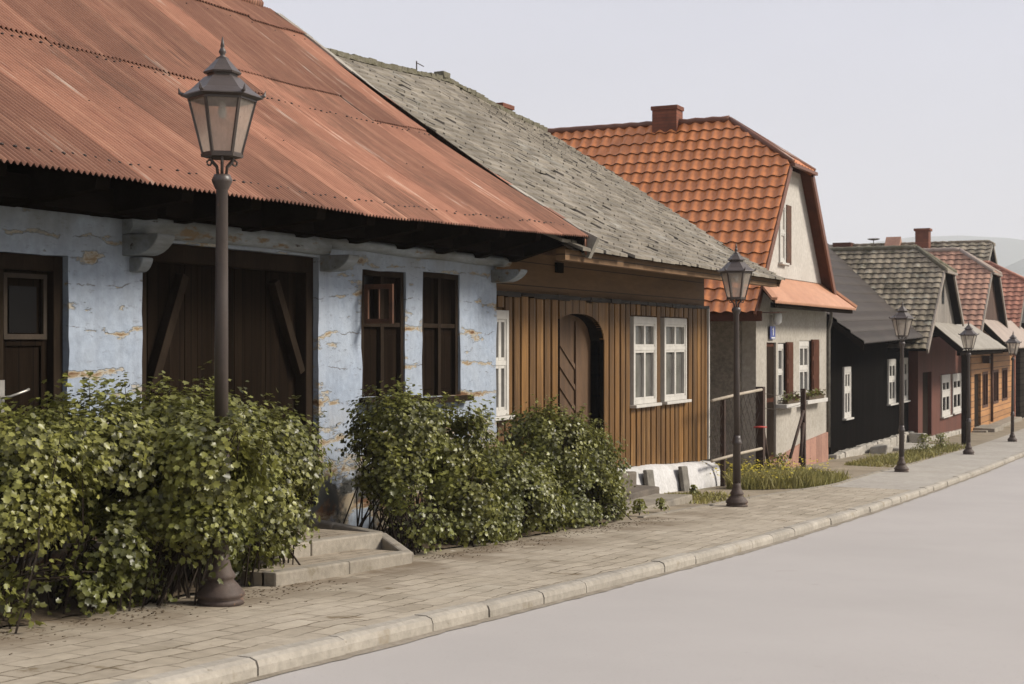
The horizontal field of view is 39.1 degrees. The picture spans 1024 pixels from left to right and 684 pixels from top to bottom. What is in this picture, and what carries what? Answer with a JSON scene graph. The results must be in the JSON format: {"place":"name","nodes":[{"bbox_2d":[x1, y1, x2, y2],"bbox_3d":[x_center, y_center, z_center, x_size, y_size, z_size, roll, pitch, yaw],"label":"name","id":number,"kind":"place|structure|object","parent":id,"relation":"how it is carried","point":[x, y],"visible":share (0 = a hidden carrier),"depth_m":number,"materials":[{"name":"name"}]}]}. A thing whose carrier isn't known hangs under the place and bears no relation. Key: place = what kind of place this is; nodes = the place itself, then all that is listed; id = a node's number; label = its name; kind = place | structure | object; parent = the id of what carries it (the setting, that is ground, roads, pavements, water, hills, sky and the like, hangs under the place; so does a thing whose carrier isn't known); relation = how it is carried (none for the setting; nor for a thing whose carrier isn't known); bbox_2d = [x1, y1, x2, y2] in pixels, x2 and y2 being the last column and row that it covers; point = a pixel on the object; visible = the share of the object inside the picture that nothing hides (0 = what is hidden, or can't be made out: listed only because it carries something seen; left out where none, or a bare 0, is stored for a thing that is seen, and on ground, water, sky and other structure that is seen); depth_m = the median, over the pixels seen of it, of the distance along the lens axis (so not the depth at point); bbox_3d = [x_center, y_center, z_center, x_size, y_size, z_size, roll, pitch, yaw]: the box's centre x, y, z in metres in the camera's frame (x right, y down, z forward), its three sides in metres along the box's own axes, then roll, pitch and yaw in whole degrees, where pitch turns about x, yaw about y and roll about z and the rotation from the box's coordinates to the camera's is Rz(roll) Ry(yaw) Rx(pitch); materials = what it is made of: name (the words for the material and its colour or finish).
{"place":"outdoors","nodes":[
{"label":"outdoors","id":0,"kind":"place"},
{"bbox_2d":[0,486,909,683],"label":"pavement","id":1,"kind":"structure","parent":0,"point":[112,650],"depth_m":9.90,"materials":[{"name":"beige stone"}]},
{"bbox_2d":[178,37,265,606],"bbox_3d":[-1.894,-0.142,9.394,0.490,3.700,0.562,0,0,-41],"label":"street lamp","id":2,"kind":"object","parent":1,"relation":"on","point":[222,85],"visible":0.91,"depth_m":9.35,"materials":[{"name":"black metal"}]},
{"bbox_2d":[0,517,683,654],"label":"soil crumbs","id":3,"kind":"object","parent":1,"relation":"on","point":[8,638],"visible":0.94,"depth_m":9.99,"materials":[{"name":"brown soil"}]},
{"bbox_2d":[716,244,755,506],"bbox_3d":[3.155,0.462,20.234,0.490,3.700,0.562,0,0,-17],"label":"street lamp","id":4,"kind":"object","parent":1,"relation":"on","point":[736,265],"visible":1,"depth_m":20.19,"materials":[{"name":"black metal"}]},
{"bbox_2d":[0,417,1023,627],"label":"yard","id":5,"kind":"structure","parent":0,"point":[977,438],"depth_m":29.14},
{"bbox_2d":[0,562,239,626],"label":"soil bed","id":6,"kind":"object","parent":5,"relation":"on","point":[40,614],"visible":0.16,"depth_m":8.97,"materials":[{"name":"brown soil"}]},
{"bbox_2d":[0,392,116,633],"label":"leafy shrub","id":7,"kind":"object","parent":6,"relation":"on","point":[31,516],"visible":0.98,"depth_m":8.25,"materials":[{"name":"green plant"}]},
{"bbox_2d":[0,370,283,617],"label":"leafy shrub","id":8,"kind":"object","parent":6,"relation":"on","point":[155,462],"visible":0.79,"depth_m":9.03,"materials":[{"name":"green plant"}]},
{"bbox_2d":[130,360,339,586],"bbox_3d":[-2.094,0.985,10.965,1.654,1.711,1.877,0,0,26],"label":"leafy shrub","id":9,"kind":"object","parent":6,"relation":"on","point":[292,452],"visible":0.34,"depth_m":10.82,"materials":[{"name":"green plant"}]},
{"bbox_2d":[81,517,413,586],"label":"paved steps","id":10,"kind":"structure","parent":5,"relation":"on","point":[336,549],"depth_m":11.69,"materials":[{"name":"concrete"}]},
{"bbox_2d":[0,0,599,568],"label":"blue house","id":11,"kind":"structure","parent":5,"relation":"on","point":[376,236],"depth_m":13.58,"materials":[{"name":"paint"}]},
{"bbox_2d":[0,252,62,557],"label":"door","id":12,"kind":"structure","parent":11,"relation":"in","point":[31,286],"depth_m":10.91,"materials":[{"name":"brown wood"}]},
{"bbox_2d":[359,269,421,404],"bbox_3d":[-1.252,-0.053,15.391,0.510,1.415,1.109,0,0,26],"label":"window","id":13,"kind":"structure","parent":11,"relation":"in","point":[382,299],"depth_m":15.40,"materials":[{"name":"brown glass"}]},
{"bbox_2d":[421,272,473,403],"bbox_3d":[-0.805,-0.047,16.596,0.273,1.485,1.108,0,0,26],"label":"window","id":14,"kind":"structure","parent":11,"relation":"in","point":[440,291],"depth_m":16.56,"materials":[{"name":"brown wood"}]},
{"bbox_2d":[378,516,622,547],"bbox_3d":[-0.099,2.020,15.841,1.298,0.350,5.670,0,0,26],"label":"soil bed","id":15,"kind":"object","parent":5,"relation":"on","point":[448,544],"visible":0.14,"depth_m":14.82,"materials":[{"name":"brown soil"}]},
{"bbox_2d":[335,374,517,554],"bbox_3d":[-0.869,1.159,13.893,1.564,1.700,2.152,0,0,26],"label":"leafy shrub","id":16,"kind":"object","parent":15,"relation":"on","point":[419,456],"visible":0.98,"depth_m":13.62,"materials":[{"name":"green plant"}]},
{"bbox_2d":[454,436,576,540],"bbox_3d":[-0.088,1.521,15.291,1.386,1.131,2.131,0,0,26],"label":"leafy shrub","id":17,"kind":"object","parent":15,"relation":"on","point":[535,500],"visible":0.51,"depth_m":14.92,"materials":[{"name":"green plant"}]},
{"bbox_2d":[493,394,635,528],"bbox_3d":[0.680,1.394,17.103,1.507,1.596,2.626,0,0,26],"label":"leafy shrub","id":18,"kind":"object","parent":15,"relation":"on","point":[581,456],"visible":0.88,"depth_m":16.55,"materials":[{"name":"green plant"}]},
{"bbox_2d":[325,47,784,493],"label":"timber house","id":19,"kind":"structure","parent":5,"relation":"on","point":[613,332],"depth_m":22.08,"materials":[{"name":"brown wood"}]},
{"bbox_2d":[495,310,514,420],"bbox_3d":[-0.150,0.290,18.112,0.160,1.380,0.600,0,0,26],"label":"window","id":20,"kind":"structure","parent":19,"relation":"in","point":[502,335],"depth_m":18.23,"materials":[{"name":"white paint"}]},
{"bbox_2d":[560,315,589,432],"bbox_3d":[0.816,0.914,20.758,0.070,2.622,1.610,0,0,26],"label":"door","id":21,"kind":"structure","parent":19,"relation":"in","point":[574,335],"depth_m":20.92,"materials":[{"name":"brown wood"}]},
{"bbox_2d":[558,314,603,438],"bbox_3d":[0.759,0.900,20.788,0.560,2.600,1.610,0,0,26],"label":"doorway","id":22,"kind":"structure","parent":19,"relation":"in","point":[595,333],"depth_m":21.41,"materials":[{"name":"brown wood"}]},
{"bbox_2d":[630,316,661,407],"bbox_3d":[2.114,0.315,22.893,0.160,1.430,1.160,0,0,26],"label":"window","id":23,"kind":"structure","parent":19,"relation":"in","point":[643,330],"depth_m":22.87,"materials":[{"name":"white paint"}]},
{"bbox_2d":[660,318,691,404],"bbox_3d":[2.749,0.315,24.213,0.160,1.430,1.250,0,0,26],"label":"window","id":24,"kind":"structure","parent":19,"relation":"in","point":[673,331],"depth_m":24.18,"materials":[{"name":"white paint"}]},
{"bbox_2d":[614,471,659,500],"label":"concrete steps","id":25,"kind":"structure","parent":5,"relation":"on","point":[638,491],"depth_m":20.96,"materials":[{"name":"grey concrete"}]},
{"bbox_2d":[629,498,648,514],"bbox_3d":[1.601,2.089,18.258,0.258,0.218,0.243,0,0,26],"label":"weed","id":26,"kind":"object","parent":5,"relation":"on","point":[637,507],"visible":0.99,"depth_m":18.23,"materials":[{"name":"green plant"}]},
{"bbox_2d":[643,470,654,485],"bbox_3d":[2.121,2.180,22.180,0.125,0.439,0.318,0,0,26],"label":"leaning slab","id":27,"kind":"object","parent":5,"relation":"on","point":[648,475],"depth_m":22.09,"materials":[{"name":"grey stone"}]},
{"bbox_2d":[616,494,692,513],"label":"paving slab","id":28,"kind":"structure","parent":5,"relation":"on","point":[671,500],"depth_m":20.47,"materials":[{"name":"concrete"}]},
{"bbox_2d":[652,497,669,510],"bbox_3d":[1.974,2.157,19.132,0.238,0.188,0.176,0,0,-23],"label":"weed","id":29,"kind":"object","parent":5,"relation":"on","point":[662,502],"visible":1,"depth_m":19.11,"materials":[{"name":"green plant"}]},
{"bbox_2d":[678,466,689,490],"bbox_3d":[2.834,2.252,23.662,0.125,0.439,0.310,0,0,26],"label":"leaning slab","id":30,"kind":"object","parent":5,"relation":"on","point":[684,479],"depth_m":23.55,"materials":[{"name":"grey stone"}]},
{"bbox_2d":[689,484,699,493],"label":"weed","id":31,"kind":"object","parent":5,"relation":"on","point":[692,488],"visible":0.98,"depth_m":22.68,"materials":[{"name":"green plant"}]},
{"bbox_2d":[547,105,856,468],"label":"tiled house","id":32,"kind":"structure","parent":5,"relation":"on","point":[729,181],"depth_m":32.05,"materials":[{"name":"orange tile"}]},
{"bbox_2d":[767,342,773,459],"bbox_3d":[5.527,1.280,31.044,0.070,2.540,0.750,0,0,26],"label":"door","id":33,"kind":"structure","parent":32,"relation":"in","point":[770,345],"depth_m":31.07,"materials":[{"name":"brown wood"}]},
{"bbox_2d":[778,344,783,399],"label":"window","id":34,"kind":"structure","parent":32,"relation":"in","point":[780,346],"depth_m":31.88,"materials":[{"name":"white paint"}]},
{"bbox_2d":[778,203,789,265],"bbox_3d":[5.972,-2.390,31.762,0.160,1.380,0.590,0,0,26],"label":"window","id":35,"kind":"structure","parent":32,"relation":"in","point":[782,232],"depth_m":31.88,"materials":[{"name":"white paint"}]},
{"bbox_2d":[780,390,799,403],"bbox_3d":[6.193,1.208,31.920,0.407,0.297,1.137,0,0,26],"label":"flower box","id":36,"kind":"object","parent":32,"relation":"on","point":[790,399],"visible":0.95,"depth_m":31.72,"materials":[{"name":"plant"}]},
{"bbox_2d":[799,341,808,395],"bbox_3d":[6.779,0.620,33.627,0.090,1.280,0.950,0,0,26],"label":"window","id":37,"kind":"structure","parent":32,"relation":"in","point":[803,345],"depth_m":33.64,"materials":[{"name":"white paint"}]},
{"bbox_2d":[806,388,825,399],"bbox_3d":[7.094,1.202,33.837,0.344,0.268,1.595,0,0,26],"label":"flower box","id":38,"kind":"object","parent":32,"relation":"on","point":[810,395],"visible":0.98,"depth_m":33.62,"materials":[{"name":"plant"}]},
{"bbox_2d":[664,489,748,503],"bbox_3d":[2.784,2.341,21.866,1.133,0.172,2.238,0,0,26],"label":"grass patch","id":39,"kind":"object","parent":5,"relation":"on","point":[706,498],"visible":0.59,"depth_m":21.91,"materials":[{"name":"green plant"}]},
{"bbox_2d":[709,387,805,485],"bbox_3d":[4.816,1.844,27.424,0.275,1.988,6.411,0,0,26],"label":"wire fence","id":40,"kind":"object","parent":5,"relation":"on","point":[761,450],"visible":0.73,"depth_m":27.28,"materials":[{"name":"metal"}]},
{"bbox_2d":[765,452,793,470],"bbox_3d":[5.146,2.364,27.474,0.624,0.525,0.597,0,0,26],"label":"weed","id":41,"kind":"object","parent":5,"relation":"on","point":[780,460],"visible":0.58,"depth_m":27.48,"materials":[{"name":"green plant"}]},
{"bbox_2d":[637,461,922,517],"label":"edging kerb","id":42,"kind":"structure","parent":5,"relation":"on","point":[716,503],"depth_m":22.80,"materials":[{"name":"concrete"}]},
{"bbox_2d":[722,459,852,489],"bbox_3d":[4.840,2.429,26.590,2.457,0.521,5.170,0,0,26],"label":"grass patch","id":43,"kind":"object","parent":5,"relation":"on","point":[797,478],"visible":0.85,"depth_m":25.15,"materials":[{"name":"green plant"}]},
{"bbox_2d":[702,455,833,478],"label":"yellow flowers","id":44,"kind":"object","parent":43,"relation":"on","point":[788,463],"visible":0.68,"depth_m":26.12,"materials":[{"name":"yellow plant"}]},
{"bbox_2d":[870,444,892,453],"bbox_3d":[10.282,3.016,40.078,0.523,0.380,1.154,0,0,22],"label":"stone block","id":45,"kind":"object","parent":5,"relation":"on","point":[881,448],"depth_m":39.62,"materials":[{"name":"grey stone"}]},
{"bbox_2d":[826,243,938,458],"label":"black house","id":46,"kind":"structure","parent":5,"relation":"on","point":[864,389],"depth_m":40.59,"materials":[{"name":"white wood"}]},
{"bbox_2d":[842,367,853,420],"bbox_3d":[8.939,1.365,38.364,0.160,1.410,0.920,0,0,26],"label":"window","id":47,"kind":"structure","parent":46,"relation":"in","point":[846,370],"depth_m":38.32,"materials":[{"name":"white paint"}]},
{"bbox_2d":[887,359,898,405],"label":"window","id":48,"kind":"structure","parent":46,"relation":"in","point":[890,362],"depth_m":43.82,"materials":[{"name":"white paint"}]},
{"bbox_2d":[904,358,910,402],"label":"window","id":49,"kind":"structure","parent":46,"relation":"in","point":[905,359],"depth_m":45.95,"materials":[{"name":"white paint"}]},
{"bbox_2d":[844,443,965,466],"bbox_3d":[10.883,2.976,38.858,1.390,0.514,12.545,0,0,26],"label":"grass patch","id":50,"kind":"object","parent":5,"relation":"on","point":[910,456],"visible":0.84,"depth_m":36.62,"materials":[{"name":"green plant"}]},
{"bbox_2d":[892,443,933,450],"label":"stone block","id":51,"kind":"structure","parent":5,"relation":"on","point":[906,446],"depth_m":42.17,"materials":[{"name":"grey stone"}]},
{"bbox_2d":[831,228,997,263],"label":"grey roofed house","id":52,"kind":"structure","parent":5,"relation":"on","point":[983,250],"depth_m":77.06,"materials":[{"name":"tile"}]},
{"bbox_2d":[829,245,1005,444],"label":"mossy house","id":53,"kind":"structure","parent":5,"relation":"on","point":[920,282],"depth_m":46.80,"materials":[{"name":"grey tile"}]},
{"bbox_2d":[923,372,927,433],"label":"door","id":54,"kind":"structure","parent":53,"relation":"in","point":[925,374],"depth_m":48.30,"materials":[{"name":"brown wood"}]},
{"bbox_2d":[940,374,952,418],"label":"window","id":55,"kind":"structure","parent":53,"relation":"in","point":[945,392],"depth_m":51.06,"materials":[{"name":"white paint"}]},
{"bbox_2d":[951,373,960,414],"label":"window","id":56,"kind":"structure","parent":53,"relation":"in","point":[956,377],"depth_m":53.28,"materials":[{"name":"white paint"}]},
{"bbox_2d":[909,432,927,443],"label":"stone block","id":57,"kind":"structure","parent":5,"relation":"on","point":[913,438],"depth_m":45.15,"materials":[{"name":"grey stone"}]},
{"bbox_2d":[914,434,936,452],"bbox_3d":[11.326,2.797,39.529,0.706,0.570,0.680,0,0,26],"label":"weed","id":58,"kind":"object","parent":5,"relation":"on","point":[926,437],"visible":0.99,"depth_m":39.47,"materials":[{"name":"green plant"}]},
{"bbox_2d":[931,432,952,448],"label":"weed","id":59,"kind":"object","parent":5,"relation":"on","point":[941,441],"visible":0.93,"depth_m":42.26,"materials":[{"name":"green plant"}]},
{"bbox_2d":[923,247,1023,432],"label":"log house","id":60,"kind":"structure","parent":5,"relation":"on","point":[979,285],"depth_m":57.36,"materials":[{"name":"ceramic"}]},
{"bbox_2d":[974,374,977,426],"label":"door","id":61,"kind":"structure","parent":60,"relation":"in","point":[975,375],"depth_m":56.63,"materials":[{"name":"brown wood"}]},
{"bbox_2d":[982,371,987,407],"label":"window","id":62,"kind":"structure","parent":60,"relation":"in","point":[984,374],"depth_m":58.37,"materials":[{"name":"brown wood"}]},
{"bbox_2d":[993,369,998,403],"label":"window","id":63,"kind":"structure","parent":60,"relation":"in","point":[995,372],"depth_m":61.35,"materials":[{"name":"brown wood"}]},
{"bbox_2d":[1002,368,1007,400],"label":"window","id":64,"kind":"structure","parent":60,"relation":"in","point":[1004,370],"depth_m":64.06,"materials":[{"name":"brown wood"}]},
{"bbox_2d":[984,261,1023,417],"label":"dark log house","id":65,"kind":"structure","parent":5,"relation":"on","point":[1013,287],"depth_m":66.96,"materials":[{"name":"red tile"}]},
{"bbox_2d":[246,457,1023,683],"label":"road","id":66,"kind":"structure","parent":0,"point":[927,589],"depth_m":9.78,"materials":[{"name":"grey asphalt"}]},
{"bbox_2d":[229,456,1023,683],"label":"gutter","id":67,"kind":"object","parent":66,"relation":"on","point":[378,647],"visible":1,"depth_m":10.25,"materials":[{"name":"grey concrete"}]},
{"bbox_2d":[263,0,1023,244],"label":"sky","id":68,"kind":"structure","parent":0,"point":[908,115],"materials":[{"name":"white"}]},
{"bbox_2d":[832,429,1023,489],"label":"footpath","id":69,"kind":"structure","parent":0,"point":[931,471],"depth_m":33.08,"materials":[{"name":"grey concrete"}]},
{"bbox_2d":[889,300,915,471],"bbox_3d":[8.396,0.946,31.006,0.490,3.700,0.562,0,0,-8],"label":"street lamp","id":70,"kind":"object","parent":69,"relation":"on","point":[902,314],"visible":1,"depth_m":30.96,"materials":[{"name":"black metal"}]},
{"bbox_2d":[958,321,978,454],"bbox_3d":[12.605,1.253,39.752,0.490,3.700,0.562,0,0,-20],"label":"street lamp","id":71,"kind":"object","parent":69,"relation":"on","point":[968,331],"visible":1,"depth_m":39.71,"materials":[{"name":"black metal"}]},
{"bbox_2d":[1004,332,1020,441],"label":"street lamp","id":72,"kind":"object","parent":69,"relation":"on","point":[1012,340],"visible":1,"depth_m":47.97,"materials":[{"name":"black metal"}]},
{"bbox_2d":[867,236,1023,266],"bbox_3d":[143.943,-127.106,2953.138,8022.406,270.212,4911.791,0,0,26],"label":"hills","id":73,"kind":"structure","parent":0,"point":[1009,251],"depth_m":3341.04,"materials":[{"name":"grey"}]},
{"bbox_2d":[1004,259,1023,276],"bbox_3d":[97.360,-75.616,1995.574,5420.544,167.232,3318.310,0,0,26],"label":"hills","id":74,"kind":"structure","parent":0,"point":[1017,267],"depth_m":2249.52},
{"bbox_3d":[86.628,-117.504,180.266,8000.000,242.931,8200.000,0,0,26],"label":"terrain","id":75,"kind":"structure","parent":0,"visible":0},
{"bbox_2d":[109,451,1023,683],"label":"kerb","id":76,"kind":"structure","parent":75,"relation":"on","point":[258,663],"depth_m":9.44,"materials":[{"name":"concrete"}]}
]}

